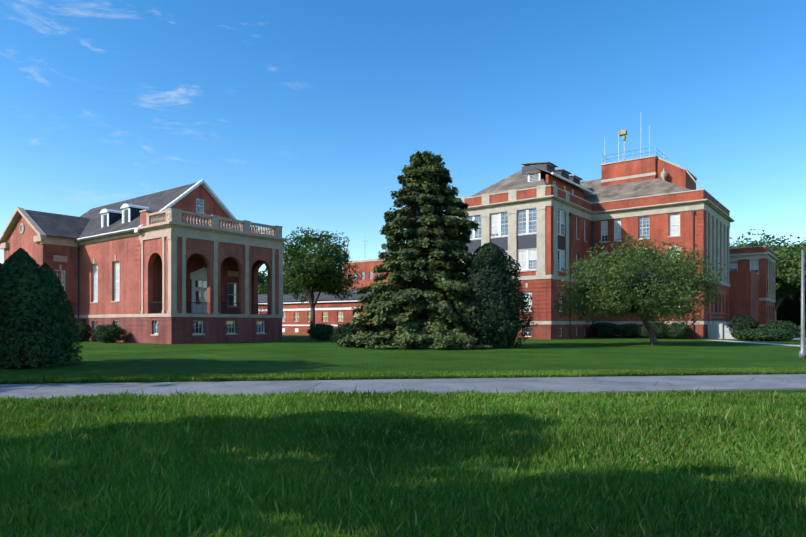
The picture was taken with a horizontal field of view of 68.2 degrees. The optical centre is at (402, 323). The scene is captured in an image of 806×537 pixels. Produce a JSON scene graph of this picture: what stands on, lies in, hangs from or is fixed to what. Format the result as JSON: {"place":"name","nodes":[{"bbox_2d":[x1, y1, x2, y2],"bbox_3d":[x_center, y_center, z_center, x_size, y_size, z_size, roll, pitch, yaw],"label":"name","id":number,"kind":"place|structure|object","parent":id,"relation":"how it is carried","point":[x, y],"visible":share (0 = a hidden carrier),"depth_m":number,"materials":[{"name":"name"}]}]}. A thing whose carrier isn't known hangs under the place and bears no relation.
{"place":"outdoors","nodes":[
{"label":"outdoors","id":0,"kind":"place"},
{"bbox_2d":[0,180,288,343],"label":"hall building","id":1,"kind":"structure","parent":0,"point":[164,266],"depth_m":52.06,"materials":[{"name":"red brick"}]},
{"bbox_2d":[21,200,262,332],"bbox_3d":[-22.886,-5.149,57.017,20.555,11.980,17.360,0,0,38],"label":"hall glass","id":2,"kind":"object","parent":1,"relation":"attached to","point":[197,326],"visible":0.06,"depth_m":53.30,"materials":[{"name":"glass"}]},
{"bbox_2d":[55,199,263,333],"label":"window panes","id":3,"kind":"structure","parent":1,"relation":"attached to","point":[202,289],"depth_m":53.07,"materials":[{"name":"grey glass"}]},
{"bbox_2d":[146,208,282,237],"bbox_3d":[-16.000,-8.405,51.699,3.750,1.112,11.220,0,0,38],"label":"balustrade","id":4,"kind":"object","parent":1,"relation":"attached to","point":[172,214],"visible":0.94,"depth_m":49.11,"materials":[{"name":"beige stone"}]},
{"bbox_2d":[0,385,805,536],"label":"lawn","id":5,"kind":"structure","parent":0,"point":[686,463],"depth_m":6.46,"materials":[{"name":"green plant"}]},
{"bbox_2d":[0,326,805,503],"bbox_3d":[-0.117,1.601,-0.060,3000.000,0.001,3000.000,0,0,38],"label":"lawn","id":6,"kind":"structure","parent":0,"point":[303,354],"depth_m":28.08,"materials":[{"name":"green plant"}]},
{"bbox_2d":[0,248,82,368],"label":"arborvitae bush","id":7,"kind":"object","parent":6,"relation":"on","point":[44,279],"depth_m":21.54,"materials":[{"name":"green plant"}]},
{"bbox_2d":[72,322,91,341],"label":"shrub","id":8,"kind":"object","parent":6,"relation":"on","point":[81,326],"depth_m":52.64,"materials":[{"name":"green plant"}]},
{"bbox_2d":[92,323,126,342],"bbox_3d":[-24.395,0.818,49.331,2.763,1.711,2.543,0,0,38],"label":"shrub","id":9,"kind":"object","parent":6,"relation":"on","point":[98,328],"depth_m":48.73,"materials":[{"name":"green plant"}]},
{"bbox_2d":[258,272,322,294],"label":"tree","id":10,"kind":"object","parent":6,"relation":"on","point":[264,291],"depth_m":146.26,"materials":[{"name":"green plant"}]},
{"bbox_2d":[258,290,372,334],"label":"building wing","id":11,"kind":"structure","parent":6,"relation":"on","point":[331,310],"depth_m":83.95,"materials":[{"name":"red brick"}]},
{"bbox_2d":[306,323,333,340],"bbox_3d":[-7.574,0.792,55.950,2.756,1.748,2.834,0,0,38],"label":"shrub","id":12,"kind":"object","parent":6,"relation":"on","point":[310,331],"depth_m":55.35,"materials":[{"name":"green plant"}]},
{"bbox_2d":[283,227,361,336],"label":"tree","id":13,"kind":"object","parent":6,"relation":"on","point":[338,259],"depth_m":68.35,"materials":[{"name":"green plant"}]},
{"bbox_2d":[330,322,383,346],"bbox_3d":[-3.152,0.846,41.335,4.139,1.940,3.740,0,0,38],"label":"shrub","id":14,"kind":"object","parent":6,"relation":"on","point":[344,328],"depth_m":40.27,"materials":[{"name":"green plant"}]},
{"bbox_2d":[343,241,402,289],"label":"building","id":15,"kind":"structure","parent":6,"relation":"on","point":[366,270],"depth_m":148.60,"materials":[{"name":"red brick"}]},
{"bbox_2d":[0,366,805,383],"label":"lawn grass blades","id":16,"kind":"object","parent":6,"relation":"on","point":[178,377],"visible":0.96,"depth_m":17.45,"materials":[{"name":"green plant"}]},
{"bbox_2d":[337,150,508,349],"bbox_3d":[1.749,-5.124,41.412,12.008,13.650,11.986,0,0,38],"label":"spruce tree","id":17,"kind":"object","parent":6,"relation":"on","point":[397,310],"depth_m":39.20,"materials":[{"name":"green plant"}]},
{"bbox_2d":[443,242,537,348],"bbox_3d":[5.725,-1.896,39.558,6.056,7.092,5.894,0,0,38],"label":"yew tree","id":18,"kind":"object","parent":6,"relation":"on","point":[515,288],"depth_m":38.04,"materials":[{"name":"green plant"}]},
{"bbox_2d":[258,267,805,325],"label":"treeline","id":19,"kind":"object","parent":6,"relation":"on","point":[789,309],"depth_m":152.77,"materials":[{"name":"green plant"}]},
{"bbox_2d":[452,126,734,339],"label":"hospital building","id":20,"kind":"structure","parent":6,"relation":"on","point":[656,189],"depth_m":64.34,"materials":[{"name":"red brick"}]},
{"bbox_2d":[465,181,679,336],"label":"window frames","id":21,"kind":"structure","parent":20,"relation":"attached to","point":[527,221],"depth_m":62.62,"materials":[{"name":"white wood"}]},
{"bbox_2d":[466,182,679,335],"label":"window panes","id":22,"kind":"structure","parent":20,"relation":"attached to","point":[532,227],"depth_m":63.06,"materials":[{"name":"glass"}]},
{"bbox_2d":[619,130,626,140],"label":"siren","id":23,"kind":"object","parent":20,"relation":"attached to","point":[623,133],"visible":1,"depth_m":71.92,"materials":[{"name":"yellow metal"}]},
{"bbox_2d":[708,315,735,338],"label":"entrance steps","id":24,"kind":"structure","parent":20,"relation":"attached to","point":[718,331],"depth_m":62.15,"materials":[{"name":"white concrete"}]},
{"bbox_2d":[589,322,618,337],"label":"shrub","id":25,"kind":"object","parent":6,"relation":"on","point":[615,326],"depth_m":65.51,"materials":[{"name":"green plant"}]},
{"bbox_2d":[616,323,640,337],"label":"shrub","id":26,"kind":"object","parent":6,"relation":"on","point":[633,328],"depth_m":64.02,"materials":[{"name":"green plant"}]},
{"bbox_2d":[552,235,726,344],"bbox_3d":[17.669,-2.439,45.493,12.277,8.417,12.982,0,0,38],"label":"crabapple tree","id":27,"kind":"object","parent":6,"relation":"on","point":[653,258],"depth_m":42.97,"materials":[{"name":"green plant"}]},
{"bbox_2d":[636,323,669,338],"bbox_3d":[26.462,0.743,62.913,3.706,1.850,2.814,0,0,38],"label":"shrub","id":28,"kind":"object","parent":6,"relation":"on","point":[659,329],"depth_m":62.28,"materials":[{"name":"green plant"}]},
{"bbox_2d":[665,323,694,338],"bbox_3d":[28.523,0.735,61.456,2.789,1.847,2.435,0,0,38],"label":"shrub","id":29,"kind":"object","parent":6,"relation":"on","point":[685,327],"depth_m":60.85,"materials":[{"name":"green plant"}]},
{"bbox_2d":[728,313,758,339],"bbox_3d":[34.274,0.356,59.930,2.783,2.820,2.728,0,0,38],"label":"entrance shrub","id":30,"kind":"object","parent":6,"relation":"on","point":[753,323],"depth_m":59.38,"materials":[{"name":"green plant"}]},
{"bbox_2d":[730,246,777,328],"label":"annex building","id":31,"kind":"structure","parent":6,"relation":"on","point":[752,293],"depth_m":77.41,"materials":[{"name":"red brick"}]},
{"bbox_2d":[730,261,757,272],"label":"window panes","id":32,"kind":"structure","parent":31,"relation":"attached to","point":[733,266],"depth_m":78.41,"materials":[{"name":"grey glass"}]},
{"bbox_2d":[733,260,757,270],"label":"window frames","id":33,"kind":"structure","parent":31,"relation":"attached to","point":[750,264],"depth_m":78.46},
{"bbox_2d":[731,327,796,340],"bbox_3d":[32.921,1.030,54.496,5.216,1.402,4.086,0,0,38],"label":"juniper shrub","id":34,"kind":"object","parent":6,"relation":"on","point":[767,330],"depth_m":53.37,"materials":[{"name":"green plant"}]},
{"bbox_2d":[730,229,805,254],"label":"tree","id":35,"kind":"object","parent":6,"relation":"on","point":[765,241],"depth_m":109.91,"materials":[{"name":"green plant"}]},
{"bbox_2d":[750,243,805,320],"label":"tree","id":36,"kind":"object","parent":6,"relation":"on","point":[786,255],"depth_m":91.63,"materials":[{"name":"green plant"}]},
{"bbox_2d":[764,320,800,339],"bbox_3d":[36.163,0.712,56.929,3.132,2.078,3.165,0,0,38],"label":"entrance shrub","id":37,"kind":"object","parent":6,"relation":"on","point":[780,325],"depth_m":56.04,"materials":[{"name":"green plant"}]},
{"bbox_2d":[790,238,805,291],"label":"tree","id":38,"kind":"object","parent":6,"relation":"on","point":[801,246],"depth_m":122.38,"materials":[{"name":"green plant"}]},
{"bbox_2d":[792,240,805,329],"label":"tree","id":39,"kind":"object","parent":6,"relation":"on","point":[798,293],"depth_m":138.36,"materials":[{"name":"green plant"}]},
{"bbox_2d":[799,249,805,357],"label":"pole","id":40,"kind":"object","parent":6,"relation":"on","point":[802,352],"visible":1,"depth_m":27.62,"materials":[{"name":"metal"}]},
{"bbox_2d":[0,337,805,399],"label":"path","id":41,"kind":"structure","parent":0,"point":[609,384],"depth_m":15.31,"materials":[{"name":"concrete"}]},
{"bbox_2d":[0,0,805,275],"label":"sky","id":42,"kind":"structure","parent":0,"point":[304,114],"materials":[{"name":"blue"}]}
]}

